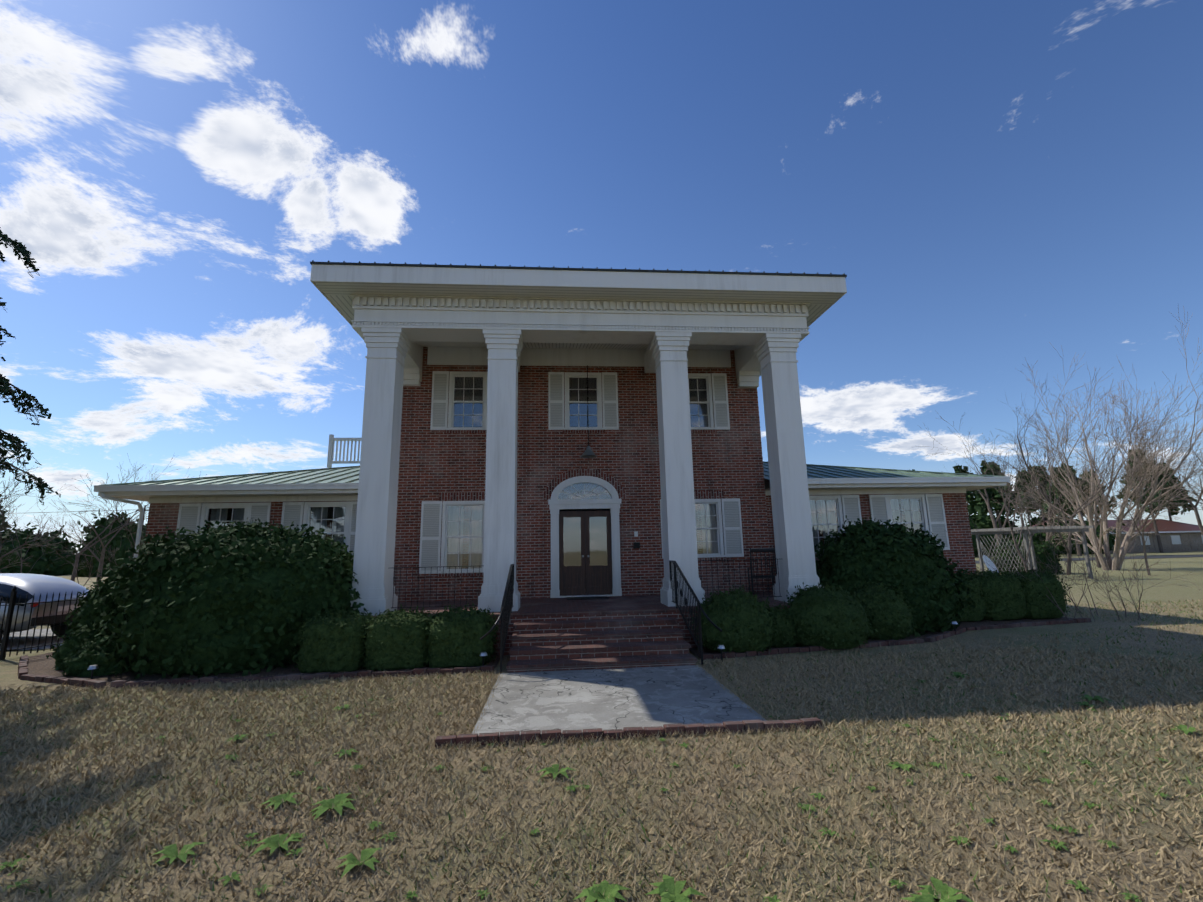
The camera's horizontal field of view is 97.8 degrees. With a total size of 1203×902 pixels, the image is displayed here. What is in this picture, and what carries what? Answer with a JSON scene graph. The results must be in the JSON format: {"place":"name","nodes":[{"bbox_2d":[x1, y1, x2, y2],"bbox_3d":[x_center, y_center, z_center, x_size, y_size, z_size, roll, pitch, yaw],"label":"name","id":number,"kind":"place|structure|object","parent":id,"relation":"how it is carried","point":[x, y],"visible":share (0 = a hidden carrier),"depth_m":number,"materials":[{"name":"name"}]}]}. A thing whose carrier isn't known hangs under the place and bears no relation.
{"place":"outdoors","nodes":[
{"label":"outdoors","id":0,"kind":"place"},
{"bbox_2d":[0,629,65,649],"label":"driveway","id":1,"kind":"structure","parent":0,"point":[30,637],"depth_m":12.90,"materials":[{"name":"concrete"}]},
{"bbox_2d":[0,573,88,632],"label":"car body","id":2,"kind":"object","parent":1,"relation":"on","point":[35,585],"visible":0.54,"depth_m":12.42,"materials":[{"name":"silver metal"}]},
{"bbox_2d":[0,602,79,639],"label":"car wheels","id":3,"kind":"object","parent":2,"relation":"attached to","point":[52,620],"visible":0.23,"depth_m":12.57,"materials":[{"name":"black rubber"}]},
{"bbox_2d":[0,551,1202,901],"bbox_3d":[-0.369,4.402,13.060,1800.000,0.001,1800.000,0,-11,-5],"label":"ground","id":4,"kind":"structure","parent":0,"point":[1186,569],"depth_m":4.23,"materials":[{"name":"brown plant"}]},
{"bbox_2d":[0,227,60,504],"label":"conifer","id":5,"kind":"object","parent":4,"relation":"on","point":[16,445],"visible":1,"depth_m":10.03,"materials":[{"name":"green plant"}]},
{"bbox_2d":[0,557,781,673],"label":"iron fence rails","id":6,"kind":"object","parent":4,"relation":"on","point":[507,606],"visible":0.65,"depth_m":10.51,"materials":[{"name":"black metal"}]},
{"bbox_2d":[94,260,1009,615],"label":"house trim","id":7,"kind":"structure","parent":4,"relation":"on","point":[668,328],"depth_m":11.57,"materials":[{"name":"white paint"}]},
{"bbox_2d":[747,547,776,593],"bbox_3d":[3.989,2.975,13.062,0.640,1.116,0.850,-3,-11,7],"label":"rocking chair","id":8,"kind":"object","parent":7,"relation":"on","point":[764,550],"visible":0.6,"depth_m":12.78,"materials":[{"name":"grey wood"}]},
{"bbox_2d":[18,617,1090,747],"bbox_3d":[0.185,3.664,9.440,23.300,0.093,8.253,0,-11,-5],"label":"walk and beds","id":9,"kind":"object","parent":4,"relation":"on","point":[595,703],"visible":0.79,"depth_m":6.91,"materials":[{"name":"concrete"}]},
{"bbox_2d":[46,515,974,678],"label":"shrubs","id":10,"kind":"object","parent":9,"relation":"on","point":[228,598],"visible":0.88,"depth_m":9.16,"materials":[{"name":"green plant"}]},
{"bbox_2d":[87,555,997,678],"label":"light fixtures","id":11,"kind":"object","parent":9,"relation":"on","point":[988,561],"visible":0.75,"depth_m":12.50,"materials":[{"name":"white metal"}]},
{"bbox_2d":[292,566,1071,672],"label":"boxwood shrubs","id":12,"kind":"object","parent":9,"relation":"on","point":[825,617],"visible":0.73,"depth_m":9.47,"materials":[{"name":"green plant"}]},
{"bbox_2d":[143,347,976,672],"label":"brick wall","id":13,"kind":"structure","parent":4,"relation":"on","point":[637,623],"depth_m":13.60,"materials":[{"name":"red brick"}]},
{"bbox_2d":[104,461,1000,488],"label":"house roofs","id":14,"kind":"structure","parent":13,"relation":"on","point":[349,474],"depth_m":14.54,"materials":[{"name":"metal"}]},
{"bbox_2d":[207,365,921,595],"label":"house window","id":15,"kind":"structure","parent":13,"relation":"in","point":[585,557],"depth_m":13.87,"materials":[{"name":"glass"}]},
{"bbox_2d":[0,507,1124,576],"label":"trees","id":16,"kind":"object","parent":4,"relation":"on","point":[44,564],"visible":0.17,"depth_m":62.09,"materials":[{"name":"green plant"}]},
{"bbox_2d":[0,449,1197,555],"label":"trees","id":17,"kind":"object","parent":4,"relation":"on","point":[978,505],"visible":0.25,"depth_m":69.41,"materials":[{"name":"green plant"}]},
{"bbox_2d":[0,453,1200,621],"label":"dry bush","id":18,"kind":"object","parent":4,"relation":"on","point":[1071,560],"visible":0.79,"depth_m":13.39,"materials":[{"name":"brown plant"}]},
{"bbox_2d":[0,306,1202,587],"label":"bare trees","id":19,"kind":"object","parent":4,"relation":"on","point":[1152,462],"visible":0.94,"depth_m":32.47,"materials":[{"name":"brown plant"}]},
{"bbox_2d":[0,505,1202,562],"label":"houses","id":20,"kind":"structure","parent":4,"relation":"on","point":[1186,537],"depth_m":71.18,"materials":[{"name":"brown metal"}]},
{"bbox_2d":[971,525,1093,578],"bbox_3d":[22.361,5.297,27.354,3.800,2.580,3.800,0,-11,-5],"label":"pergola","id":21,"kind":"object","parent":4,"relation":"on","point":[1016,530],"visible":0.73,"depth_m":26.46,"materials":[{"name":"white wood"}]},
{"bbox_2d":[0,0,1202,552],"label":"sky","id":22,"kind":"structure","parent":0,"point":[991,183],"materials":[{"name":"blue"}]}
]}

